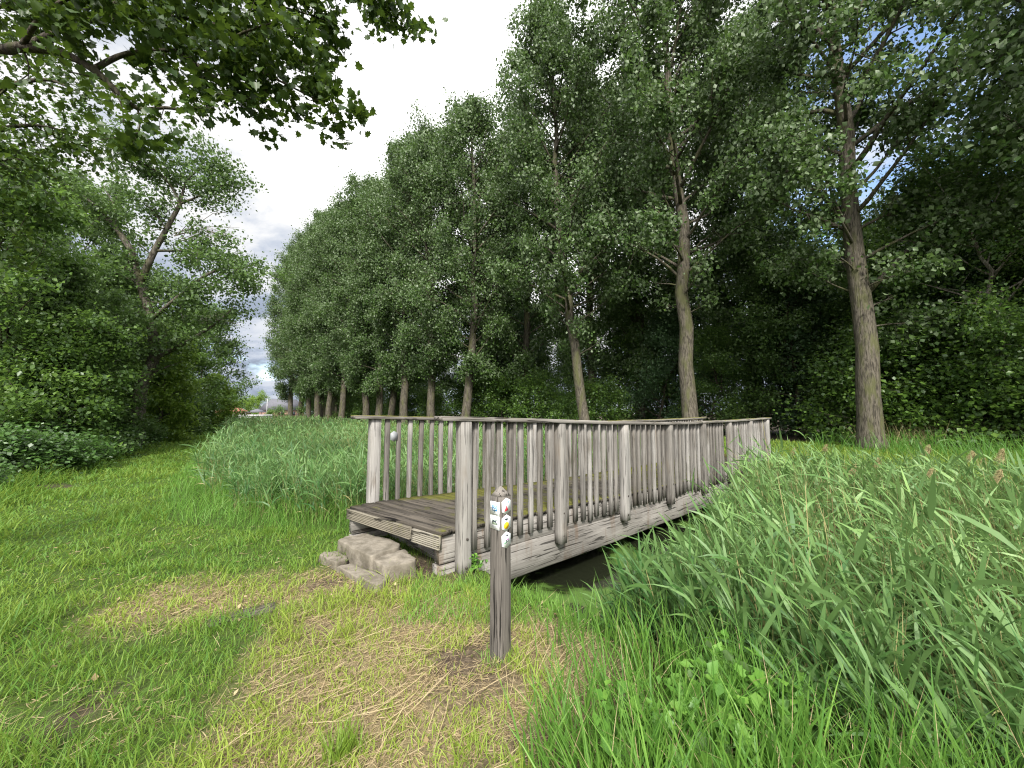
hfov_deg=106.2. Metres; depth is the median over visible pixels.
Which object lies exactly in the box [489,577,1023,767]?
dry grass stalks
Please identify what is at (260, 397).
tree
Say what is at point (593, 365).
poplar tree
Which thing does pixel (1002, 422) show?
thicket bush
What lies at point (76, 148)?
maple tree
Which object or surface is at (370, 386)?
poplar tree
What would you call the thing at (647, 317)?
understory tree
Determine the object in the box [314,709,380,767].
grass tuft
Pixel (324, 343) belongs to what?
poplar tree
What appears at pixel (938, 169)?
alder tree
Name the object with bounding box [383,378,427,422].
understory tree
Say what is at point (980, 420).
thicket bush
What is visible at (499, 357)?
understory tree
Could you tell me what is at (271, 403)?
brick house
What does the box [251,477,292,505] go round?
broad leaf herb
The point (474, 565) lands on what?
nettle clump
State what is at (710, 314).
poplar tree
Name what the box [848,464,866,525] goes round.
plumed reed
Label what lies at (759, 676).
broad leaf plant
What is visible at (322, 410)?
poplar tree
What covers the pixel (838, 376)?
thicket bush
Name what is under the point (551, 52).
poplar tree
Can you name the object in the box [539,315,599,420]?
understory tree
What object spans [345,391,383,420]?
thicket bush
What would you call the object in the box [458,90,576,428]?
poplar tree
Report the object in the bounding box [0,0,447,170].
maple tree
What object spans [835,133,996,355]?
understory tree
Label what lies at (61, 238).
maple tree
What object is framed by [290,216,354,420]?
poplar tree
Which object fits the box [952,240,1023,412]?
understory tree
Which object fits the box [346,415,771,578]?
wooden footbridge
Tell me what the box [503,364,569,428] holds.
thicket bush
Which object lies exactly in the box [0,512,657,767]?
dry straw litter
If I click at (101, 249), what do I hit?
maple tree
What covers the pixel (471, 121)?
poplar tree
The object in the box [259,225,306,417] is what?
poplar tree
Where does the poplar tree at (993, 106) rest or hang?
on the ground at (424, 562)
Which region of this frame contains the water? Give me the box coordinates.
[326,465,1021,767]
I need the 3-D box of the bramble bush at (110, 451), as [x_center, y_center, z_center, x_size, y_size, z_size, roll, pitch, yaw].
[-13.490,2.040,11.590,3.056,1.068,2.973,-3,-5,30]
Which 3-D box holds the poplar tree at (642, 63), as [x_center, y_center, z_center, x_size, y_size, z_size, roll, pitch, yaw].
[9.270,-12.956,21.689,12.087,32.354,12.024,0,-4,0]
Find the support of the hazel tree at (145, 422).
on the ground at (424, 562)
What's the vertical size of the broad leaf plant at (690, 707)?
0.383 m
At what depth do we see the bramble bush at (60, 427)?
12.07 m
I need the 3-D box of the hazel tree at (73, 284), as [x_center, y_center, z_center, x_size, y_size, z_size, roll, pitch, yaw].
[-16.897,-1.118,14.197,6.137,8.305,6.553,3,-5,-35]
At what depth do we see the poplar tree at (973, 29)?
17.63 m
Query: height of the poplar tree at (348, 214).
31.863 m
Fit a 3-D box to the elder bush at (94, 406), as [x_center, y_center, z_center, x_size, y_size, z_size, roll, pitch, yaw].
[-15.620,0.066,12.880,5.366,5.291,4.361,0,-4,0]
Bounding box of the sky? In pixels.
[0,0,1021,413]
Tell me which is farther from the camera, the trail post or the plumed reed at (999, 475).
the plumed reed at (999, 475)
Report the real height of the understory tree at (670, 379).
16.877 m
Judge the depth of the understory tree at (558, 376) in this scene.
32.38 m
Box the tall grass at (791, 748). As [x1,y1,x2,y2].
[151,426,1023,767]
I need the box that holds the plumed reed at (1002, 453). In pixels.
[994,449,1011,480]
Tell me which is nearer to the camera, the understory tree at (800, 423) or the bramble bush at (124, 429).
the bramble bush at (124, 429)
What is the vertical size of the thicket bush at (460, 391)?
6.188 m
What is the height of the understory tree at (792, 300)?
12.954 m
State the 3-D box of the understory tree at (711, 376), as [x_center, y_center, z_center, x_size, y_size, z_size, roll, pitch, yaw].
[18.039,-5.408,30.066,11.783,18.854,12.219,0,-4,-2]
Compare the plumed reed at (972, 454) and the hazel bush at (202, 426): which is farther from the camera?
the hazel bush at (202, 426)
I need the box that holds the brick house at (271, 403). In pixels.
[259,399,303,416]
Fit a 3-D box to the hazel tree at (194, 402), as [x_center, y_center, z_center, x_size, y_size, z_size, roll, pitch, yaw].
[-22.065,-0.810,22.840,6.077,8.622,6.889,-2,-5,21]
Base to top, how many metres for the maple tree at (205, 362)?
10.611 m
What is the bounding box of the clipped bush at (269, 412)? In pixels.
[264,407,276,416]
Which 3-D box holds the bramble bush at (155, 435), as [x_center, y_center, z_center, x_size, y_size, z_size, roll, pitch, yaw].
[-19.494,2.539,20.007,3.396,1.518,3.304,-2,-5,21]
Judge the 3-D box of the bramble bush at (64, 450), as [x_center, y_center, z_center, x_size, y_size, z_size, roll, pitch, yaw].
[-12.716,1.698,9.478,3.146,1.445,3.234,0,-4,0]
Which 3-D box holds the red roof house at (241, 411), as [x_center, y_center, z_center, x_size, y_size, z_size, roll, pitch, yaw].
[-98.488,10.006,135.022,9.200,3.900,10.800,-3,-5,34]
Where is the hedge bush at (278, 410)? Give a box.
[271,404,287,417]
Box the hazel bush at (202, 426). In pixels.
[170,379,219,435]
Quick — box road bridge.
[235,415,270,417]
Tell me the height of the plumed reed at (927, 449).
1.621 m
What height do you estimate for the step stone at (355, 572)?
0.124 m
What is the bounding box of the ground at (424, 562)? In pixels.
[0,414,1021,767]
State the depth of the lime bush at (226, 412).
35.91 m
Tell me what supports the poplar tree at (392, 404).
on the ground at (424, 562)
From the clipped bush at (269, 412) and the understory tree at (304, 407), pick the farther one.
the clipped bush at (269, 412)
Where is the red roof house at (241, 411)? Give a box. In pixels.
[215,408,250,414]
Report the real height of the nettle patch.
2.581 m
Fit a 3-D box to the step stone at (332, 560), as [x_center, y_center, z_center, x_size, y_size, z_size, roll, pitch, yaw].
[-1.902,1.889,4.106,0.454,0.138,0.185,-4,-6,39]
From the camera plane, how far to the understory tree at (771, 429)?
26.13 m
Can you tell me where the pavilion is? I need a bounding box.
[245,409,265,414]
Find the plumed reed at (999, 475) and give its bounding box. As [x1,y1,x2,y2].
[990,469,1019,558]
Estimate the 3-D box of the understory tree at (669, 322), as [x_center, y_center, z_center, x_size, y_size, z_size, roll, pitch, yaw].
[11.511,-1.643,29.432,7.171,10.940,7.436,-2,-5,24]
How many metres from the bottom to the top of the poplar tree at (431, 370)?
31.042 m
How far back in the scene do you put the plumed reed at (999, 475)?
5.39 m
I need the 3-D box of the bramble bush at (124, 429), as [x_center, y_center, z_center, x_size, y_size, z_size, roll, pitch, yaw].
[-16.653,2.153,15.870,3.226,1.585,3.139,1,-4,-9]
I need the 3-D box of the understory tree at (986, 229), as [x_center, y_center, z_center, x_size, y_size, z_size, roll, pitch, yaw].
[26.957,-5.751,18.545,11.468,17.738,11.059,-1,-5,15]
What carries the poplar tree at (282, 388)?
on the ground at (424, 562)
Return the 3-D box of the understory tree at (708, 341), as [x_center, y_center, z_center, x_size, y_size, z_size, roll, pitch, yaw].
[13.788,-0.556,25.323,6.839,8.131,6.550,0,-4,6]
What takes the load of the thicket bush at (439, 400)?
on the ground at (424, 562)
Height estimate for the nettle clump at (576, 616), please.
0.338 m
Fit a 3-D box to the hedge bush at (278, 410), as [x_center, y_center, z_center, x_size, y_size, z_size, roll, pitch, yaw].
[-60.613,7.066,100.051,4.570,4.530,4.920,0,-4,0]
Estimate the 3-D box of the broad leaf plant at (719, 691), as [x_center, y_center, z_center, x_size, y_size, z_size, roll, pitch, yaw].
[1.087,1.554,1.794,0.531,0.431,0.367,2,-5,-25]
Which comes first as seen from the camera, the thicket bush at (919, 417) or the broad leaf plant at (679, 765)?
the broad leaf plant at (679, 765)
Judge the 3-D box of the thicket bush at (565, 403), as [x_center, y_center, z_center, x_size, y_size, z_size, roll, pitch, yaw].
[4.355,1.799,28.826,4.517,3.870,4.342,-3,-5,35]
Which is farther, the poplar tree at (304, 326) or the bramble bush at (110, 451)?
the poplar tree at (304, 326)
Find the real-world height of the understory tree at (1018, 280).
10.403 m
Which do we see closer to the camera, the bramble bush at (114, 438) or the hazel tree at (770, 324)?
the bramble bush at (114, 438)
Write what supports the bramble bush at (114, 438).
on the ground at (424, 562)
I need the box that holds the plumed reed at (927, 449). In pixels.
[921,444,935,470]
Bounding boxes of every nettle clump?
[469,553,487,572]
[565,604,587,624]
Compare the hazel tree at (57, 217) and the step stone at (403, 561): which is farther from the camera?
the hazel tree at (57, 217)
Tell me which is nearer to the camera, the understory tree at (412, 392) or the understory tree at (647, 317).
the understory tree at (647, 317)
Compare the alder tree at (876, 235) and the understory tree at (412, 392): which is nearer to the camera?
the alder tree at (876, 235)
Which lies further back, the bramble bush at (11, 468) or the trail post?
the bramble bush at (11, 468)
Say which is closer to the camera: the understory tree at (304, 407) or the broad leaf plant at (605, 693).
the broad leaf plant at (605, 693)
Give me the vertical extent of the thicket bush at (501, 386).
5.715 m
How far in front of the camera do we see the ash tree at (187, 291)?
18.47 m
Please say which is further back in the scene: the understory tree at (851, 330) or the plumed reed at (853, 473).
the understory tree at (851, 330)
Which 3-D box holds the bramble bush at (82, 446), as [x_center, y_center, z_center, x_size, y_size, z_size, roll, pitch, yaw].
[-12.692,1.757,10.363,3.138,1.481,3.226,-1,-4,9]
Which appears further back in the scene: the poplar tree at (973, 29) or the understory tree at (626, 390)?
the understory tree at (626, 390)
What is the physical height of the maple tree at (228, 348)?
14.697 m
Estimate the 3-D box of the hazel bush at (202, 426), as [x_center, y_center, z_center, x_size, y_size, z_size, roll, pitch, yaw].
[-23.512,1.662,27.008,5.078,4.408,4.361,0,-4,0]
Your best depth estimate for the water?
5.20 m
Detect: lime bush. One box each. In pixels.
[125,323,207,441]
[193,371,242,429]
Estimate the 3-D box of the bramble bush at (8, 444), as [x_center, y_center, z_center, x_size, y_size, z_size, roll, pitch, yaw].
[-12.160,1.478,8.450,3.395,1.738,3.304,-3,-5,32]
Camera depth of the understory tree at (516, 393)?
45.24 m
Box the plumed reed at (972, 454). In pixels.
[966,451,981,476]
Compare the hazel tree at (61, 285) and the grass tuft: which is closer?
the grass tuft
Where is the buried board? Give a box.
[207,602,274,626]
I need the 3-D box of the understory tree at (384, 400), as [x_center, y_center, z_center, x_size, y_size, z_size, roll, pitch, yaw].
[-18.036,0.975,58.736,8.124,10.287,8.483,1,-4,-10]
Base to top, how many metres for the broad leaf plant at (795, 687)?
0.382 m
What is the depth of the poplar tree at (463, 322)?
38.60 m
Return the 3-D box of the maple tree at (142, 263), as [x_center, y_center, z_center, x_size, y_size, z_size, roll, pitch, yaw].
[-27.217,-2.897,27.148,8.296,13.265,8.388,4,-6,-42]
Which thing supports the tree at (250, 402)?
on the ground at (424, 562)
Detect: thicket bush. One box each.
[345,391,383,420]
[382,390,417,423]
[411,386,453,424]
[435,371,489,426]
[460,367,540,427]
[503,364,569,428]
[541,383,590,430]
[568,372,640,430]
[770,294,1000,446]
[811,326,1019,448]
[849,341,1023,446]
[854,294,1023,452]
[924,341,1023,450]
[987,371,1023,448]
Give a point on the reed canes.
(320, 512)
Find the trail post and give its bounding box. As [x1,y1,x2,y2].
[490,486,510,662]
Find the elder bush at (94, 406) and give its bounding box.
[0,304,154,456]
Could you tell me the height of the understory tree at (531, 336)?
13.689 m
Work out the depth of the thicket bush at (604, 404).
27.39 m
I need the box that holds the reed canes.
[192,414,1023,767]
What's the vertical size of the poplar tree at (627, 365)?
30.959 m
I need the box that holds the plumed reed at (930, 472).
[924,467,946,533]
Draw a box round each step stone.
[318,551,347,570]
[336,564,387,592]
[337,534,399,570]
[373,549,416,581]
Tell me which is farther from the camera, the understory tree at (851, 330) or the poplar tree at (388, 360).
the poplar tree at (388, 360)
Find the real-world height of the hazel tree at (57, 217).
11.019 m
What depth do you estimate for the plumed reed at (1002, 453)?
6.39 m
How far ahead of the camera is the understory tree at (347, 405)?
56.67 m
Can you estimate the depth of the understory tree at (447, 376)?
58.20 m
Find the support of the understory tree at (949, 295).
on the ground at (424, 562)
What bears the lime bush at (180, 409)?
on the ground at (424, 562)
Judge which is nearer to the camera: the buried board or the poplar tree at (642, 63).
the buried board
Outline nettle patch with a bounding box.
[843,418,1023,447]
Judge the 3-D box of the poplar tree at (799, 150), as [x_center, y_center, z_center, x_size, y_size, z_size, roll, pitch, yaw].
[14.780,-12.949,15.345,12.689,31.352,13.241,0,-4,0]
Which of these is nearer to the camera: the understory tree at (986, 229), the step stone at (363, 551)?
the step stone at (363, 551)
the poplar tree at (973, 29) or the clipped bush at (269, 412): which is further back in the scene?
the clipped bush at (269, 412)
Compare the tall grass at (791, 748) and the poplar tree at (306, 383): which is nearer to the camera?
the tall grass at (791, 748)
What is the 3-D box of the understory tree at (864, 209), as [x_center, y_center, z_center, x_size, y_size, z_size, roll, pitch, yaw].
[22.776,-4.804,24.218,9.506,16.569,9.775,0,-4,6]
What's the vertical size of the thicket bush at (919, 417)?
5.719 m
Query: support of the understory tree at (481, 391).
on the ground at (424, 562)
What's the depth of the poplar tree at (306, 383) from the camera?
57.17 m
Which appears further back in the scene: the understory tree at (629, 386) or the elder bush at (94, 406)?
the understory tree at (629, 386)
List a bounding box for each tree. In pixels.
[0,0,153,285]
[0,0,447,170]
[0,94,161,436]
[0,194,91,322]
[0,233,142,425]
[0,252,163,459]
[3,163,183,402]
[4,96,303,446]
[57,310,177,438]
[99,251,171,417]
[113,302,209,437]
[160,298,263,424]
[168,304,244,432]
[234,394,259,414]
[248,390,270,408]
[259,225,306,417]
[259,241,298,417]
[273,237,313,420]
[278,244,340,419]
[280,208,339,418]
[288,193,361,418]
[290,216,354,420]
[292,394,325,417]
[296,191,371,420]
[316,166,392,423]
[319,350,374,419]
[325,167,416,415]
[339,172,444,423]
[347,122,460,425]
[364,99,485,426]
[369,386,415,414]
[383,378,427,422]
[392,87,531,416]
[408,368,448,416]
[410,325,460,415]
[439,142,536,414]
[454,340,505,423]
[457,321,512,417]
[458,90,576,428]
[477,0,651,419]
[484,304,563,426]
[498,296,548,424]
[527,69,678,420]
[537,341,602,425]
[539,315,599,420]
[569,67,715,418]
[570,277,678,420]
[572,0,802,421]
[600,324,677,421]
[618,293,712,421]
[624,290,722,423]
[633,237,773,430]
[656,215,815,429]
[665,0,839,416]
[668,318,773,435]
[676,0,1023,449]
[697,229,853,436]
[736,233,883,437]
[736,236,852,432]
[738,232,874,436]
[787,174,899,420]
[797,264,967,417]
[814,226,1023,432]
[831,178,1023,419]
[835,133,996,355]
[846,230,1023,449]
[865,85,1023,440]
[894,0,1023,244]
[932,0,1023,294]
[937,220,1023,345]
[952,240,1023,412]
[965,166,1021,250]
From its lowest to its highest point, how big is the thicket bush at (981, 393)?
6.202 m
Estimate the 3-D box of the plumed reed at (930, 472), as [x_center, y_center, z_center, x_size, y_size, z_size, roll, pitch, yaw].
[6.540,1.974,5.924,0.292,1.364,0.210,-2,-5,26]
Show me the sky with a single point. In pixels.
(298, 177)
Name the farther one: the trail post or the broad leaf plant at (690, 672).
the trail post
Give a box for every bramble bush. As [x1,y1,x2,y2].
[0,412,82,476]
[0,412,103,448]
[0,423,98,472]
[0,439,36,486]
[1,422,115,470]
[16,435,130,465]
[83,427,143,458]
[87,420,176,450]
[121,421,170,444]
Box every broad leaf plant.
[592,679,651,767]
[615,679,693,753]
[631,693,750,767]
[645,706,712,767]
[656,651,712,724]
[696,624,773,695]
[699,642,777,729]
[705,632,810,731]
[707,660,817,767]
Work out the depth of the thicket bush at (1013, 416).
14.65 m
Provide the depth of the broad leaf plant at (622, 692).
1.81 m
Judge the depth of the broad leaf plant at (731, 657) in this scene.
2.04 m
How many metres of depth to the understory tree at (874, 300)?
18.88 m
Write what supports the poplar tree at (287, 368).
on the ground at (424, 562)
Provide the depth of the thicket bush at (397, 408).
47.28 m

